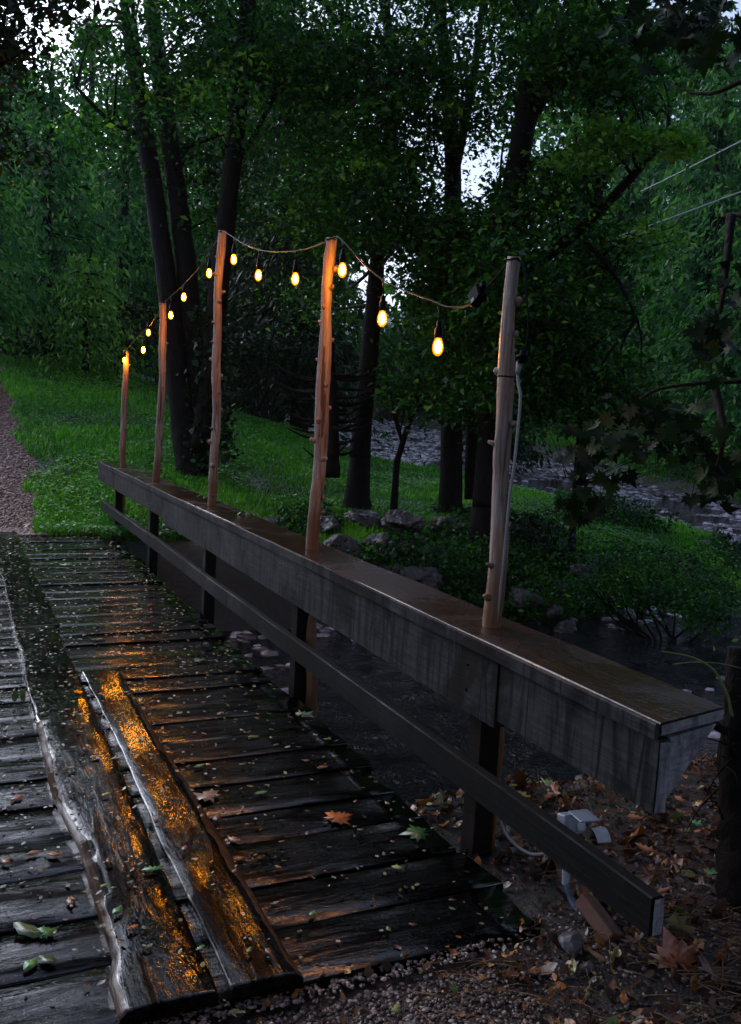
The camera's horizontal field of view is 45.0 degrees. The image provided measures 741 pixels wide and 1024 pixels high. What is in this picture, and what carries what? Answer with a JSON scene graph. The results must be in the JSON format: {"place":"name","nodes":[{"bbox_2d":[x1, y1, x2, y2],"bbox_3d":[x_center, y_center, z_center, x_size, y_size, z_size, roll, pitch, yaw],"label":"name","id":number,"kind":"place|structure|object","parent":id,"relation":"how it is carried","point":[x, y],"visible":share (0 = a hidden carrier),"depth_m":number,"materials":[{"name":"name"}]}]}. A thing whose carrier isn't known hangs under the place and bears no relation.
{"place":"outdoors","nodes":[
{"label":"outdoors","id":0,"kind":"place"},
{"bbox_2d":[0,310,740,1023],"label":"ground","id":1,"kind":"structure","parent":0,"point":[184,588],"depth_m":3.60,"materials":[{"name":"soil"}]},
{"bbox_2d":[0,366,50,535],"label":"path gravel","id":2,"kind":"structure","parent":1,"relation":"on","point":[23,530],"depth_m":13.31,"materials":[{"name":"gravel"}]},
{"bbox_2d":[0,48,77,287],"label":"evergreen tree","id":3,"kind":"object","parent":1,"relation":"on","point":[14,89],"visible":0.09,"depth_m":43.98,"materials":[{"name":"green plant"}]},
{"bbox_2d":[0,87,99,367],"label":"evergreen tree","id":4,"kind":"object","parent":1,"relation":"on","point":[6,250],"visible":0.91,"depth_m":22.97,"materials":[{"name":"green plant"}]},
{"bbox_2d":[0,59,158,378],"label":"evergreen tree","id":5,"kind":"object","parent":1,"relation":"on","point":[56,252],"visible":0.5,"depth_m":26.21,"materials":[{"name":"green plant"}]},
{"bbox_2d":[8,2,150,366],"bbox_3d":[-12.613,-14.116,39.120,7.848,15.981,7.935,5,6,15],"label":"evergreen tree","id":6,"kind":"object","parent":1,"relation":"on","point":[90,79],"visible":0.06,"depth_m":38.72,"materials":[{"name":"green plant"}]},
{"bbox_2d":[0,297,159,367],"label":"bush","id":7,"kind":"object","parent":1,"relation":"on","point":[124,314],"visible":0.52,"depth_m":26.23,"materials":[{"name":"green plant"}]},
{"bbox_2d":[0,0,163,208],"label":"overhanging tree","id":8,"kind":"object","parent":1,"relation":"on","point":[10,46],"visible":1,"depth_m":8.01,"materials":[{"name":"green plant"}]},
{"bbox_2d":[27,248,151,386],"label":"evergreen tree","id":9,"kind":"object","parent":1,"relation":"on","point":[83,321],"visible":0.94,"depth_m":23.77,"materials":[{"name":"green plant"}]},
{"bbox_2d":[59,48,210,386],"bbox_3d":[-9.319,-10.533,32.552,8.437,12.564,6.461,0,7,-25],"label":"evergreen tree","id":10,"kind":"object","parent":1,"relation":"on","point":[134,224],"visible":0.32,"depth_m":32.20,"materials":[{"name":"green plant"}]},
{"bbox_2d":[99,104,207,383],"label":"evergreen tree","id":11,"kind":"object","parent":1,"relation":"on","point":[156,368],"visible":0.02,"depth_m":42.48,"materials":[{"name":"green plant"}]},
{"bbox_2d":[111,0,270,360],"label":"evergreen tree","id":12,"kind":"object","parent":1,"relation":"on","point":[198,261],"visible":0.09,"depth_m":34.94,"materials":[{"name":"green plant"}]},
{"bbox_2d":[8,0,388,479],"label":"multi stem tree","id":13,"kind":"object","parent":1,"relation":"on","point":[235,41],"visible":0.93,"depth_m":14.92,"materials":[{"name":"green plant"}]},
{"bbox_2d":[171,305,248,470],"bbox_3d":[-2.673,-2.053,14.716,1.331,2.800,0.825,3,6,-2],"label":"ivy","id":14,"kind":"object","parent":13,"relation":"attached to","point":[226,372],"visible":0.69,"depth_m":14.68,"materials":[{"name":"green plant"}]},
{"bbox_2d":[0,358,437,554],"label":"fallen leaves","id":15,"kind":"object","parent":1,"relation":"on","point":[27,524],"visible":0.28,"depth_m":15.56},
{"bbox_2d":[145,0,313,413],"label":"evergreen tree","id":16,"kind":"object","parent":1,"relation":"on","point":[204,266],"visible":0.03,"depth_m":31.82,"materials":[{"name":"green plant"}]},
{"bbox_2d":[187,7,273,403],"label":"evergreen tree","id":17,"kind":"object","parent":1,"relation":"on","point":[240,177],"depth_m":47.66,"materials":[{"name":"green plant"}]},
{"bbox_2d":[0,532,540,1023],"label":"footbridge","id":18,"kind":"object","parent":1,"relation":"on","point":[160,978],"visible":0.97,"depth_m":3.47,"materials":[{"name":"brown wood"}]},
{"bbox_2d":[0,684,36,701],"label":"leaf sprig","id":19,"kind":"object","parent":18,"relation":"on","point":[16,694],"visible":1,"depth_m":4.80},
{"bbox_2d":[13,922,41,937],"bbox_3d":[-1.062,1.290,2.764,0.124,0.018,0.059,8,8,35],"label":"broad leaf","id":20,"kind":"object","parent":18,"relation":"on","point":[21,928],"visible":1,"depth_m":2.76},
{"bbox_2d":[23,957,37,970],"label":"broad leaf","id":21,"kind":"object","parent":18,"relation":"on","point":[29,964],"visible":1,"depth_m":2.60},
{"bbox_2d":[25,850,40,855],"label":"broad leaf","id":22,"kind":"object","parent":18,"relation":"on","point":[32,852],"visible":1,"depth_m":3.24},
{"bbox_2d":[34,925,59,938],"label":"maple leaf","id":23,"kind":"object","parent":18,"relation":"on","point":[46,931],"visible":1,"depth_m":2.76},
{"bbox_2d":[39,955,57,963],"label":"broad leaf","id":24,"kind":"object","parent":18,"relation":"on","point":[47,959],"visible":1,"depth_m":2.62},
{"bbox_2d":[47,852,62,855],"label":"broad leaf","id":25,"kind":"object","parent":18,"relation":"on","point":[54,854],"visible":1,"depth_m":3.23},
{"bbox_2d":[66,896,75,904],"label":"broad leaf","id":26,"kind":"object","parent":18,"relation":"on","point":[69,900],"visible":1,"depth_m":2.94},
{"bbox_2d":[112,905,121,914],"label":"broad leaf","id":27,"kind":"object","parent":18,"relation":"on","point":[116,910],"visible":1,"depth_m":2.83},
{"bbox_2d":[142,865,164,871],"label":"broad leaf","id":28,"kind":"object","parent":18,"relation":"on","point":[151,868],"visible":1,"depth_m":3.10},
{"bbox_2d":[193,789,221,802],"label":"maple leaf","id":29,"kind":"object","parent":18,"relation":"on","point":[205,796],"visible":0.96,"depth_m":3.79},
{"bbox_2d":[213,813,220,820],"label":"broad leaf","id":30,"kind":"object","parent":18,"relation":"on","point":[216,817],"visible":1,"depth_m":3.59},
{"bbox_2d":[227,835,240,842],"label":"broad leaf","id":31,"kind":"object","parent":18,"relation":"on","point":[234,839],"visible":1,"depth_m":3.42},
{"bbox_2d":[0,532,508,1023],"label":"deck debris","id":32,"kind":"object","parent":18,"relation":"on","point":[202,964],"visible":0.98,"depth_m":4.58,"materials":[{"name":"green plant"}]},
{"bbox_2d":[296,710,313,716],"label":"maple leaf","id":33,"kind":"object","parent":18,"relation":"on","point":[307,714],"visible":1,"depth_m":4.88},
{"bbox_2d":[323,810,352,824],"bbox_3d":[-0.132,1.249,3.654,0.123,0.012,0.123,4,6,8],"label":"maple leaf","id":34,"kind":"object","parent":18,"relation":"on","point":[340,818],"visible":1,"depth_m":3.65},
{"bbox_2d":[97,461,723,936],"bbox_3d":[-1.398,0.999,7.672,0.340,2.127,11.062,0,7,-25],"label":"bridge railing","id":35,"kind":"object","parent":18,"relation":"attached to","point":[637,737],"visible":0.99,"depth_m":3.58,"materials":[{"name":"brown wood"}]},
{"bbox_2d":[119,350,130,525],"bbox_3d":[-3.184,-0.869,11.551,0.114,2.415,0.091,3,6,-3],"label":"cedar pole","id":36,"kind":"object","parent":35,"relation":"attached to","point":[124,421],"visible":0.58,"depth_m":11.48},
{"bbox_2d":[152,303,167,576],"bbox_3d":[-2.298,-0.210,9.642,0.110,4.009,0.208,0,7,-25],"label":"cedar pole","id":37,"kind":"object","parent":35,"relation":"attached to","point":[160,426],"visible":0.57,"depth_m":9.46,"materials":[{"name":"wood"}]},
{"bbox_2d":[207,230,225,505],"bbox_3d":[-1.339,-0.132,7.591,0.131,4.399,0.128,0,7,-25],"label":"cedar pole","id":38,"kind":"object","parent":35,"relation":"attached to","point":[216,376],"visible":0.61,"depth_m":7.47,"materials":[{"name":"wood"}]},
{"bbox_2d":[123,231,519,362],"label":"string lights","id":39,"kind":"object","parent":38,"relation":"hanging from","point":[477,295],"visible":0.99,"depth_m":4.71,"materials":[{"name":"yellow rubber"}]},
{"bbox_2d":[305,237,339,716],"bbox_3d":[-0.341,0.367,5.454,0.131,3.972,0.202,0,7,-25],"label":"cedar pole","id":40,"kind":"object","parent":35,"relation":"attached to","point":[319,439],"visible":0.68,"depth_m":5.33,"materials":[{"name":"wood"}]},
{"bbox_2d":[482,256,522,852],"bbox_3d":[0.489,0.792,3.661,0.118,3.601,0.193,0,7,-25],"label":"cedar pole","id":41,"kind":"object","parent":35,"relation":"attached to","point":[505,425],"visible":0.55,"depth_m":3.56,"materials":[{"name":"wood"}]},
{"bbox_2d":[497,260,544,855],"bbox_3d":[0.605,0.176,3.426,0.080,2.314,0.556,0,7,-25],"label":"power cord","id":42,"kind":"object","parent":41,"relation":"attached to","point":[521,357],"visible":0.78,"depth_m":3.50,"materials":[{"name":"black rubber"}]},
{"bbox_2d":[399,824,433,841],"bbox_3d":[0.181,1.277,3.559,0.119,0.012,0.119,7,7,33],"label":"maple leaf","id":43,"kind":"object","parent":18,"relation":"on","point":[417,833],"visible":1,"depth_m":3.55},
{"bbox_2d":[230,5,315,414],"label":"evergreen tree","id":44,"kind":"object","parent":1,"relation":"on","point":[280,106],"depth_m":42.52,"materials":[{"name":"green plant"}]},
{"bbox_2d":[264,516,287,526],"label":"bank rock","id":45,"kind":"object","parent":1,"relation":"on","point":[272,519],"visible":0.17,"depth_m":13.13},
{"bbox_2d":[156,35,411,455],"bbox_3d":[-2.626,-7.943,27.002,8.168,12.321,7.192,0,7,-25],"label":"evergreen tree","id":46,"kind":"object","parent":1,"relation":"on","point":[241,285],"visible":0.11,"depth_m":26.34,"materials":[{"name":"green plant"}]},
{"bbox_2d":[225,67,381,430],"bbox_3d":[-2.139,-8.692,30.653,5.048,13.426,5.271,9,9,44],"label":"evergreen tree","id":47,"kind":"object","parent":1,"relation":"on","point":[306,427],"visible":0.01,"depth_m":30.56,"materials":[{"name":"green plant"}]},
{"bbox_2d":[225,98,387,447],"bbox_3d":[-1.681,-6.493,23.592,4.591,10.055,4.499,-3,8,-43],"label":"evergreen tree","id":48,"kind":"object","parent":1,"relation":"on","point":[301,408],"visible":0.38,"depth_m":23.34,"materials":[{"name":"green plant"}]},
{"bbox_2d":[258,318,384,477],"bbox_3d":[-0.683,-1.814,13.805,1.853,2.574,1.614,0,7,-25],"label":"dead spruce","id":49,"kind":"object","parent":1,"relation":"on","point":[333,469],"visible":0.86,"depth_m":13.76,"materials":[{"name":"brown plant"}]},
{"bbox_2d":[307,515,340,536],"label":"bank rock","id":50,"kind":"object","parent":1,"relation":"on","point":[327,524],"visible":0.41,"depth_m":13.11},
{"bbox_2d":[323,534,362,557],"bbox_3d":[-0.484,0.550,12.476,0.730,0.496,0.628,0,7,-25],"label":"bank rock","id":51,"kind":"object","parent":1,"relation":"on","point":[334,539],"visible":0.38,"depth_m":12.36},
{"bbox_2d":[213,0,494,511],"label":"leaning tree","id":52,"kind":"object","parent":1,"relation":"on","point":[382,183],"visible":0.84,"depth_m":13.96,"materials":[{"name":"green plant"}]},
{"bbox_2d":[342,509,381,530],"bbox_3d":[-0.103,0.193,13.721,0.660,0.441,0.624,4,6,11],"label":"bank rock","id":53,"kind":"object","parent":1,"relation":"on","point":[361,516],"visible":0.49,"depth_m":13.53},
{"bbox_2d":[0,308,740,561],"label":"grass","id":54,"kind":"structure","parent":1,"relation":"on","point":[681,536],"depth_m":16.45,"materials":[{"name":"plant"}]},
{"bbox_2d":[0,327,740,559],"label":"clover","id":55,"kind":"object","parent":1,"relation":"on","point":[164,531],"visible":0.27,"depth_m":15.96,"materials":[{"name":"green plant"}]},
{"bbox_2d":[152,304,342,422],"bbox_3d":[-3.083,-3.577,21.901,4.622,2.954,4.365,4,6,5],"label":"bush","id":56,"kind":"object","parent":55,"relation":"on","point":[255,347],"visible":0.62,"depth_m":21.50,"materials":[{"name":"green plant"}]},
{"bbox_2d":[359,533,389,549],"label":"bank rock","id":57,"kind":"object","parent":1,"relation":"on","point":[376,538],"visible":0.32,"depth_m":12.72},
{"bbox_2d":[13,0,740,413],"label":"woodland","id":58,"kind":"object","parent":1,"relation":"on","point":[395,338],"visible":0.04,"depth_m":62.99,"materials":[{"name":"plant"}]},
{"bbox_2d":[380,562,404,573],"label":"bank rock","id":59,"kind":"object","parent":1,"relation":"on","point":[393,568],"visible":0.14,"depth_m":11.66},
{"bbox_2d":[379,512,409,536],"bbox_3d":[0.422,0.259,13.792,0.850,0.529,0.518,-3,8,-43],"label":"bank rock","id":60,"kind":"object","parent":1,"relation":"on","point":[385,526],"visible":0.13,"depth_m":13.45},
{"bbox_2d":[391,1003,400,1015],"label":"broad leaf","id":61,"kind":"object","parent":1,"relation":"on","point":[396,1009],"visible":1,"depth_m":2.53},
{"bbox_2d":[141,916,657,1023],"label":"scattered litter","id":62,"kind":"object","parent":1,"relation":"on","point":[625,995],"visible":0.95,"depth_m":2.61,"materials":[{"name":"plant"}]},
{"bbox_2d":[380,538,422,562],"bbox_3d":[0.488,0.611,12.641,0.805,0.508,0.566,0,7,-25],"label":"bank rock","id":63,"kind":"object","parent":1,"relation":"on","point":[402,542],"visible":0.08,"depth_m":12.43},
{"bbox_2d":[384,509,424,530],"bbox_3d":[0.493,0.123,12.882,0.485,0.310,0.694,0,7,-25],"label":"bank rock","id":64,"kind":"object","parent":1,"relation":"on","point":[404,519],"visible":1,"depth_m":12.80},
{"bbox_2d":[398,565,443,591],"bbox_3d":[0.594,0.894,11.746,0.736,0.438,0.771,0,7,-25],"label":"bank rock","id":65,"kind":"object","parent":1,"relation":"on","point":[430,576],"visible":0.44,"depth_m":11.48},
{"bbox_2d":[374,377,469,509],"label":"tree","id":66,"kind":"object","parent":1,"relation":"on","point":[403,436],"visible":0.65,"depth_m":14.18,"materials":[{"name":"green plant"}]},
{"bbox_2d":[143,876,740,1023],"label":"gravel","id":67,"kind":"structure","parent":1,"relation":"on","point":[440,1003],"depth_m":2.61,"materials":[{"name":"gravel"}]},
{"bbox_2d":[261,993,284,1007],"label":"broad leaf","id":68,"kind":"object","parent":67,"relation":"on","point":[275,999],"visible":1,"depth_m":2.54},
{"bbox_2d":[427,516,458,537],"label":"bank rock","id":69,"kind":"object","parent":1,"relation":"on","point":[438,525],"visible":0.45,"depth_m":13.55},
{"bbox_2d":[326,0,594,513],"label":"twin trunk tree","id":70,"kind":"object","parent":1,"relation":"on","point":[450,484],"visible":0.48,"depth_m":13.90,"materials":[{"name":"green plant"}]},
{"bbox_2d":[454,522,468,539],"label":"bank rock","id":71,"kind":"object","parent":1,"relation":"on","point":[462,528],"visible":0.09,"depth_m":13.49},
{"bbox_2d":[426,404,535,429],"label":"evergreen tree","id":72,"kind":"object","parent":1,"relation":"on","point":[439,426],"depth_m":47.13,"materials":[{"name":"green plant"}]},
{"bbox_2d":[230,409,740,779],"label":"creek stones","id":73,"kind":"object","parent":1,"relation":"on","point":[631,491],"visible":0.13,"depth_m":28.72,"materials":[{"name":"stone"}]},
{"bbox_2d":[420,275,560,478],"bbox_3d":[4.335,-4.925,29.984,4.687,8.453,4.340,4,6,10],"label":"evergreen tree","id":74,"kind":"object","parent":1,"relation":"on","point":[524,451],"visible":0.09,"depth_m":29.52,"materials":[{"name":"green plant"}]},
{"bbox_2d":[275,431,740,624],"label":"undergrowth","id":75,"kind":"object","parent":1,"relation":"on","point":[721,549],"visible":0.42,"depth_m":12.76,"materials":[{"name":"green plant"}]},
{"bbox_2d":[507,587,542,608],"bbox_3d":[2.007,1.123,11.865,0.509,0.278,0.525,0,7,-25],"label":"bank rock","id":76,"kind":"object","parent":1,"relation":"on","point":[523,593],"visible":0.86,"depth_m":11.67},
{"bbox_2d":[537,778,551,786],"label":"maple leaf","id":77,"kind":"object","parent":1,"relation":"on","point":[546,781],"visible":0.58,"depth_m":4.46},
{"bbox_2d":[354,0,740,559],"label":"branching tree","id":78,"kind":"object","parent":1,"relation":"on","point":[542,40],"visible":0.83,"depth_m":12.14,"materials":[{"name":"green plant"}]},
{"bbox_2d":[540,604,563,620],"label":"bank rock","id":79,"kind":"object","parent":1,"relation":"on","point":[555,612],"visible":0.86,"depth_m":11.69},
{"bbox_2d":[508,508,602,569],"bbox_3d":[2.449,0.483,13.063,1.692,1.088,1.851,0,7,-25],"label":"bush","id":80,"kind":"object","parent":1,"relation":"on","point":[544,540],"visible":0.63,"depth_m":12.71,"materials":[{"name":"green plant"}]},
{"bbox_2d":[548,581,569,594],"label":"bank rock","id":81,"kind":"object","parent":1,"relation":"on","point":[560,588],"visible":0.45,"depth_m":12.22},
{"bbox_2d":[554,619,576,632],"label":"bank rock","id":82,"kind":"object","parent":1,"relation":"on","point":[566,626],"visible":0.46,"depth_m":11.34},
{"bbox_2d":[558,930,583,959],"bbox_3d":[0.637,1.382,2.864,0.083,0.071,0.094,8,8,36],"label":"stone","id":83,"kind":"object","parent":1,"relation":"on","point":[570,940],"visible":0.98,"depth_m":2.84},
{"bbox_2d":[405,752,740,1023],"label":"oak litter","id":84,"kind":"object","parent":1,"relation":"on","point":[675,919],"visible":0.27,"depth_m":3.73,"materials":[{"name":"plant"}]},
{"bbox_2d":[626,813,646,821],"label":"broad leaf","id":85,"kind":"object","parent":84,"relation":"on","point":[634,817],"visible":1,"depth_m":4.07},
{"bbox_2d":[407,753,740,1023],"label":"twig scatter","id":86,"kind":"object","parent":1,"relation":"on","point":[653,950],"visible":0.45,"depth_m":2.81,"materials":[{"name":"wood"}]},
{"bbox_2d":[534,83,619,393],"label":"evergreen tree","id":87,"kind":"object","parent":1,"relation":"on","point":[577,119],"visible":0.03,"depth_m":53.97,"materials":[{"name":"green plant"}]},
{"bbox_2d":[566,564,597,582],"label":"bank rock","id":88,"kind":"object","parent":1,"relation":"on","point":[572,568],"visible":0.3,"depth_m":12.56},
{"bbox_2d":[557,809,610,911],"bbox_3d":[0.724,1.228,3.110,0.131,0.389,0.178,0,7,-25],"label":"outlet box","id":89,"kind":"object","parent":1,"relation":"on","point":[575,821],"visible":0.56,"depth_m":3.08,"materials":[{"name":"grey plastic"}]},
{"bbox_2d":[579,961,594,972],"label":"stone","id":90,"kind":"object","parent":1,"relation":"on","point":[588,964],"visible":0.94,"depth_m":2.75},
{"bbox_2d":[575,893,624,942],"bbox_3d":[0.765,1.363,2.988,0.086,0.125,0.183,0,7,-27],"label":"brick","id":91,"kind":"object","parent":1,"relation":"on","point":[596,915],"visible":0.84,"depth_m":2.97,"materials":[{"name":"brick"}]},
{"bbox_2d":[521,112,721,551],"bbox_3d":[3.261,-1.933,12.073,2.438,6.771,2.328,-3,8,-44],"label":"leafy sapling","id":92,"kind":"object","parent":1,"relation":"on","point":[621,143],"visible":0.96,"depth_m":11.56,"materials":[{"name":"green plant"}]},
{"bbox_2d":[615,608,635,620],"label":"bank rock","id":93,"kind":"object","parent":1,"relation":"on","point":[625,614],"visible":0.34,"depth_m":12.08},
{"bbox_2d":[527,404,740,482],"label":"bush","id":94,"kind":"object","parent":1,"relation":"on","point":[691,468],"visible":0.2,"depth_m":26.21,"materials":[{"name":"green plant"}]},
{"bbox_2d":[548,80,725,405],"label":"evergreen tree","id":95,"kind":"object","parent":1,"relation":"on","point":[640,182],"visible":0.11,"depth_m":42.11,"materials":[{"name":"green plant"}]},
{"bbox_2d":[545,546,740,650],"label":"bush","id":96,"kind":"object","parent":1,"relation":"on","point":[714,606],"visible":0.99,"depth_m":11.02,"materials":[{"name":"green plant"}]},
{"bbox_2d":[553,0,740,529],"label":"maple tree","id":97,"kind":"object","parent":1,"relation":"on","point":[680,30],"visible":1,"depth_m":4.82,"materials":[{"name":"green plant"}]},
{"bbox_2d":[636,843,658,855],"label":"broad leaf","id":98,"kind":"object","parent":1,"relation":"on","point":[647,850],"visible":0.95,"depth_m":3.68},
{"bbox_2d":[592,28,740,445],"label":"evergreen tree","id":99,"kind":"object","parent":1,"relation":"on","point":[715,173],"visible":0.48,"depth_m":32.74,"materials":[{"name":"green plant"}]},
{"bbox_2d":[600,155,740,484],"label":"evergreen tree","id":100,"kind":"object","parent":1,"relation":"on","point":[735,415],"visible":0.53,"depth_m":28.44,"materials":[{"name":"green plant"}]},
{"bbox_2d":[601,0,740,358],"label":"evergreen tree","id":101,"kind":"object","parent":1,"relation":"on","point":[690,74],"visible":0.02,"depth_m":55.32,"materials":[{"name":"green plant"}]},
{"bbox_2d":[647,926,699,974],"bbox_3d":[0.955,1.381,2.800,0.151,0.087,0.126,7,7,30],"label":"maple leaf","id":102,"kind":"object","parent":1,"relation":"on","point":[680,951],"visible":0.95,"depth_m":2.81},
{"bbox_2d":[674,795,687,803],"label":"broad leaf","id":103,"kind":"object","parent":1,"relation":"on","point":[681,799],"visible":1,"depth_m":4.31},
{"bbox_2d":[689,817,703,826],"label":"broad leaf","id":104,"kind":"object","parent":1,"relation":"on","point":[698,823],"visible":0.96,"depth_m":4.04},
{"bbox_2d":[662,651,740,716],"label":"arching weed","id":105,"kind":"object","parent":1,"relation":"on","point":[724,688],"visible":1,"depth_m":3.10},
{"bbox_2d":[697,865,716,879],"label":"maple leaf","id":106,"kind":"object","parent":1,"relation":"on","point":[709,871],"visible":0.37,"depth_m":3.59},
{"bbox_2d":[686,646,740,913],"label":"dead snag","id":107,"kind":"object","parent":1,"relation":"on","point":[727,851],"visible":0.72,"depth_m":3.29,"materials":[{"name":"wood"}]},
{"bbox_2d":[698,951,730,988],"bbox_3d":[1.056,1.406,2.744,0.115,0.066,0.121,4,6,3],"label":"maple leaf","id":108,"kind":"object","parent":1,"relation":"on","point":[706,966],"visible":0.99,"depth_m":2.75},
{"bbox_2d":[2,0,740,312],"label":"sky","id":109,"kind":"structure","parent":0,"point":[478,171],"materials":[{"name":"white"}]},
{"bbox_2d":[221,421,740,804],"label":"creek water","id":110,"kind":"structure","parent":0,"point":[403,772],"depth_m":9.13,"materials":[{"name":"black liquid"}]},
{"bbox_2d":[572,191,740,251],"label":"utility wire","id":111,"kind":"object","parent":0,"point":[693,209],"visible":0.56,"depth_m":17.72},
{"bbox_2d":[642,141,740,190],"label":"utility wire","id":112,"kind":"object","parent":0,"point":[691,166],"visible":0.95,"depth_m":18.36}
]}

